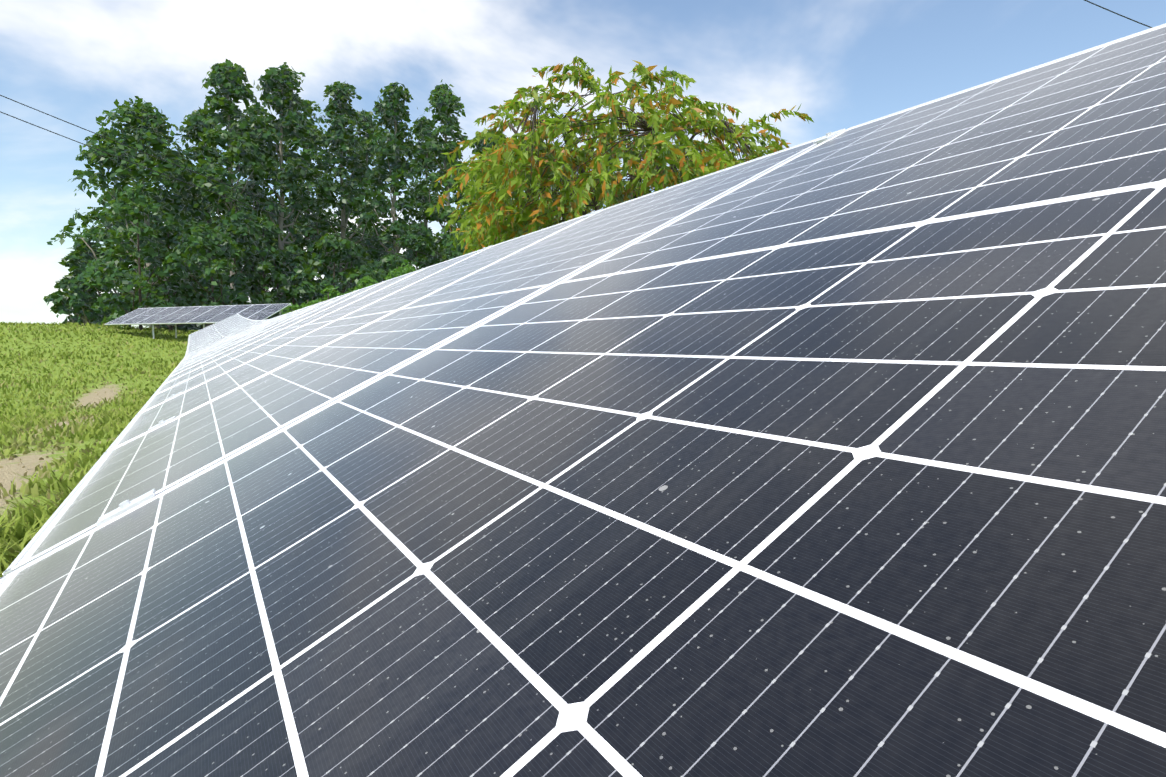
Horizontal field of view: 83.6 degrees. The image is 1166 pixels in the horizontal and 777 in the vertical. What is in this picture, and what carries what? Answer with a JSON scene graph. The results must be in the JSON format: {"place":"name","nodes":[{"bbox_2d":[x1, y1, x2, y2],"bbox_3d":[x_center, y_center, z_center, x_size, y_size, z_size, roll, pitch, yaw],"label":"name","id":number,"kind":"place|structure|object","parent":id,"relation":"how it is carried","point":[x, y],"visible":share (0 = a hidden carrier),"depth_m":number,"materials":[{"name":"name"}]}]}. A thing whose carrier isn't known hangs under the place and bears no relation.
{"place":"outdoors","nodes":[
{"label":"outdoors","id":0,"kind":"place"},
{"bbox_2d":[0,325,198,564],"bbox_3d":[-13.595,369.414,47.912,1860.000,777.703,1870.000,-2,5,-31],"label":"terrain","id":1,"kind":"structure","parent":0,"point":[10,467],"depth_m":17.02,"materials":[{"name":"green plant"}]},
{"bbox_2d":[43,239,130,326],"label":"tree","id":2,"kind":"object","parent":1,"relation":"on","point":[74,301],"depth_m":38.75,"materials":[{"name":"green plant"}]},
{"bbox_2d":[0,321,194,577],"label":"grass","id":3,"kind":"structure","parent":1,"relation":"on","point":[108,418],"depth_m":11.18,"materials":[{"name":"green plant"}]},
{"bbox_2d":[60,189,188,328],"bbox_3d":[-28.325,-7.884,40.426,6.450,9.464,5.664,-2,5,-31],"label":"tree","id":4,"kind":"object","parent":1,"relation":"on","point":[80,278],"depth_m":39.06,"materials":[{"name":"green plant"}]},
{"bbox_2d":[47,96,226,328],"bbox_3d":[-24.793,-9.728,37.362,9.138,13.285,8.361,-2,5,-31],"label":"tree","id":5,"kind":"object","parent":1,"relation":"on","point":[139,118],"depth_m":35.84,"materials":[{"name":"green plant"}]},
{"bbox_2d":[72,186,201,329],"bbox_3d":[-21.820,-6.241,32.060,5.302,7.328,4.775,-2,5,-31],"label":"tree","id":6,"kind":"object","parent":1,"relation":"on","point":[111,271],"depth_m":31.64,"materials":[{"name":"green plant"}]},
{"bbox_2d":[118,194,202,329],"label":"tree","id":7,"kind":"object","parent":1,"relation":"on","point":[186,325],"depth_m":41.22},
{"bbox_2d":[124,220,210,331],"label":"tree","id":8,"kind":"object","parent":1,"relation":"on","point":[174,229],"depth_m":33.34,"materials":[{"name":"green plant"}]},
{"bbox_2d":[132,147,217,295],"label":"tree","id":9,"kind":"object","parent":1,"relation":"on","point":[151,180],"visible":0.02,"depth_m":46.34,"materials":[{"name":"green plant"}]},
{"bbox_2d":[160,214,251,329],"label":"tree","id":10,"kind":"object","parent":1,"relation":"on","point":[226,302],"depth_m":42.96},
{"bbox_2d":[162,221,258,324],"bbox_3d":[-18.722,-5.325,33.091,4.480,6.101,4.691,-2,5,-31],"label":"tree","id":11,"kind":"object","parent":1,"relation":"on","point":[215,242],"depth_m":32.48,"materials":[{"name":"green plant"}]},
{"bbox_2d":[170,107,253,326],"bbox_3d":[-23.103,-10.193,40.246,5.225,13.747,5.163,-2,5,-31],"label":"tree","id":12,"kind":"object","parent":1,"relation":"on","point":[194,122],"depth_m":39.10,"materials":[{"name":"green plant"}]},
{"bbox_2d":[145,305,291,338],"bbox_3d":[-16.675,-2.443,28.049,1.636,2.180,9.622,-9,10,-67],"label":"panel support frame","id":13,"kind":"object","parent":1,"relation":"on","point":[147,325],"visible":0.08,"depth_m":28.32,"materials":[{"name":"grey metal"}]},
{"bbox_2d":[188,59,275,302],"bbox_3d":[-20.131,-10.881,37.528,4.445,15.951,4.964,-2,5,-31],"label":"tree","id":14,"kind":"object","parent":1,"relation":"on","point":[227,77],"depth_m":36.73,"materials":[{"name":"green plant"}]},
{"bbox_2d":[189,217,274,300],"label":"tree","id":15,"kind":"object","parent":1,"relation":"on","point":[250,270],"depth_m":44.13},
{"bbox_2d":[192,204,282,305],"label":"tree","id":16,"kind":"object","parent":1,"relation":"on","point":[238,224],"depth_m":35.16,"materials":[{"name":"green plant"}]},
{"bbox_2d":[226,214,299,319],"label":"tree","id":17,"kind":"object","parent":1,"relation":"on","point":[268,227],"depth_m":36.49,"materials":[{"name":"green plant"}]},
{"bbox_2d":[234,103,298,302],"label":"tree","id":18,"kind":"object","parent":1,"relation":"on","point":[252,111],"depth_m":46.82,"materials":[{"name":"green plant"}]},
{"bbox_2d":[237,198,312,318],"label":"tree","id":19,"kind":"object","parent":1,"relation":"on","point":[272,242],"depth_m":43.97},
{"bbox_2d":[237,62,320,297],"bbox_3d":[-18.398,-11.351,39.569,4.900,16.677,5.073,-2,5,-31],"label":"tree","id":20,"kind":"object","parent":1,"relation":"on","point":[288,101],"depth_m":39.10,"materials":[{"name":"green plant"}]},
{"bbox_2d":[281,300,312,314],"bbox_3d":[-13.920,-3.317,33.096,2.655,2.349,2.585,-2,5,-31],"label":"shrub","id":21,"kind":"object","parent":1,"relation":"on","point":[293,306],"depth_m":32.78,"materials":[{"name":"green plant"}]},
{"bbox_2d":[271,239,325,314],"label":"tree","id":22,"kind":"object","parent":1,"relation":"on","point":[289,267],"depth_m":38.63,"materials":[{"name":"green plant"}]},
{"bbox_2d":[262,214,353,314],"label":"tree","id":23,"kind":"object","parent":1,"relation":"on","point":[302,240],"depth_m":45.68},
{"bbox_2d":[279,99,339,280],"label":"tree","id":24,"kind":"object","parent":1,"relation":"on","point":[313,132],"depth_m":48.97,"materials":[{"name":"green plant"}]},
{"bbox_2d":[304,284,341,307],"bbox_3d":[-11.038,-2.934,27.813,1.946,3.068,1.757,-2,5,-31],"label":"shrub","id":25,"kind":"object","parent":1,"relation":"on","point":[333,292],"depth_m":27.91,"materials":[{"name":"green plant"}]},
{"bbox_2d":[285,232,378,300],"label":"tree","id":26,"kind":"object","parent":1,"relation":"on","point":[330,242],"depth_m":37.51,"materials":[{"name":"green plant"}]},
{"bbox_2d":[314,240,363,284],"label":"tree","id":27,"kind":"object","parent":1,"relation":"on","point":[326,271],"visible":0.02,"depth_m":46.86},
{"bbox_2d":[299,81,381,286],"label":"tree","id":28,"kind":"object","parent":1,"relation":"on","point":[338,136],"depth_m":41.99,"materials":[{"name":"green plant"}]},
{"bbox_2d":[319,238,379,292],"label":"tree","id":29,"kind":"object","parent":1,"relation":"on","point":[344,253],"depth_m":38.54,"materials":[{"name":"green plant"}]},
{"bbox_2d":[344,275,377,293],"bbox_3d":[-8.421,-2.674,25.513,2.100,3.522,1.630,-2,5,-31],"label":"shrub","id":30,"kind":"object","parent":1,"relation":"on","point":[365,281],"visible":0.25,"depth_m":25.16,"materials":[{"name":"green plant"}]},
{"bbox_2d":[331,110,391,282],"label":"tree","id":31,"kind":"object","parent":1,"relation":"on","point":[366,120],"depth_m":49.78,"materials":[{"name":"green plant"}]},
{"bbox_2d":[327,231,399,283],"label":"tree","id":32,"kind":"object","parent":1,"relation":"on","point":[371,241],"visible":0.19,"depth_m":46.09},
{"bbox_2d":[372,248,414,281],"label":"tree","id":33,"kind":"object","parent":1,"relation":"on","point":[382,268],"depth_m":39.96,"materials":[{"name":"green plant"}]},
{"bbox_2d":[354,82,435,278],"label":"tree","id":34,"kind":"object","parent":1,"relation":"on","point":[388,108],"depth_m":40.73,"materials":[{"name":"green plant"}]},
{"bbox_2d":[385,260,416,279],"bbox_3d":[-6.090,-2.492,23.044,2.730,4.064,2.120,-2,5,-31],"label":"shrub","id":35,"kind":"object","parent":1,"relation":"on","point":[401,271],"visible":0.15,"depth_m":22.71,"materials":[{"name":"green plant"}]},
{"bbox_2d":[378,235,439,267],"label":"tree","id":36,"kind":"object","parent":1,"relation":"on","point":[406,250],"depth_m":47.89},
{"bbox_2d":[387,222,435,269],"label":"tree","id":37,"kind":"object","parent":1,"relation":"on","point":[419,236],"depth_m":39.39,"materials":[{"name":"green plant"}]},
{"bbox_2d":[397,116,450,269],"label":"tree","id":38,"kind":"object","parent":1,"relation":"on","point":[424,126],"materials":[{"name":"green plant"}]},
{"bbox_2d":[437,244,447,254],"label":"tree","id":39,"kind":"object","parent":1,"relation":"on","point":[443,250],"visible":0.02,"depth_m":49.76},
{"bbox_2d":[413,80,476,262],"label":"tree","id":40,"kind":"object","parent":1,"relation":"on","point":[444,101],"depth_m":42.63,"materials":[{"name":"green plant"}]},
{"bbox_2d":[433,223,472,264],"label":"tree","id":41,"kind":"object","parent":1,"relation":"on","point":[452,250],"visible":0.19,"depth_m":39.32,"materials":[{"name":"green plant"}]},
{"bbox_2d":[453,136,489,226],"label":"tree","id":42,"kind":"object","parent":1,"relation":"on","point":[479,147],"visible":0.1,"depth_m":51.71,"materials":[{"name":"green plant"}]},
{"bbox_2d":[476,130,523,245],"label":"tree","id":43,"kind":"object","parent":1,"relation":"on","point":[491,143],"visible":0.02,"depth_m":46.40,"materials":[{"name":"green plant"}]},
{"bbox_2d":[425,56,812,253],"bbox_3d":[0.368,-2.255,10.602,6.552,4.939,6.662,-2,5,-31],"label":"peach tree","id":44,"kind":"object","parent":1,"relation":"on","point":[497,224],"depth_m":8.56,"materials":[{"name":"green plant"}]},
{"bbox_2d":[104,303,290,324],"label":"solar frames","id":45,"kind":"structure","parent":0,"point":[187,313],"depth_m":27.68,"materials":[{"name":"silver metal"}]},
{"bbox_2d":[106,304,288,323],"bbox_3d":[-16.696,-3.179,27.950,1.546,0.788,9.482,-9,10,-67],"label":"solar panel","id":46,"kind":"object","parent":45,"relation":"on","point":[142,318],"visible":0.89,"depth_m":27.89,"materials":[{"name":"blue glass"}]},
{"bbox_2d":[0,111,430,265],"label":"power line","id":47,"kind":"object","parent":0,"point":[197,186],"visible":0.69,"depth_m":25.19,"materials":[{"name":"black plastic"}]},
{"bbox_2d":[0,95,446,260],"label":"power line","id":48,"kind":"object","parent":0,"point":[201,174],"visible":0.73,"depth_m":25.30,"materials":[{"name":"black plastic"}]},
{"bbox_2d":[0,0,1165,328],"label":"sky","id":49,"kind":"structure","parent":0,"point":[847,64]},
{"bbox_2d":[1084,0,1152,27],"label":"power line","id":50,"kind":"object","parent":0,"point":[1118,14],"visible":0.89,"depth_m":12.40,"materials":[{"name":"black plastic"}]},
{"bbox_3d":[-6.514,-1.237,12.058,1.558,1.386,27.482,-2,5,-31],"label":"solar panel backing","id":51,"kind":"object","parent":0,"visible":0},
{"bbox_2d":[96,128,844,526],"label":"panel clamps","id":52,"kind":"object","parent":51,"relation":"attached to","point":[124,506],"visible":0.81,"depth_m":0.88,"materials":[{"name":"metal"}]},
{"bbox_2d":[0,25,1165,776],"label":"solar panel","id":53,"kind":"object","parent":51,"relation":"on","point":[842,455],"visible":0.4,"depth_m":0.35,"materials":[{"name":"glass"}]},
{"bbox_2d":[0,23,1165,584],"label":"solar row frames","id":54,"kind":"structure","parent":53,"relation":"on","point":[12,567],"depth_m":1.20,"materials":[{"name":"metal"}]}
]}

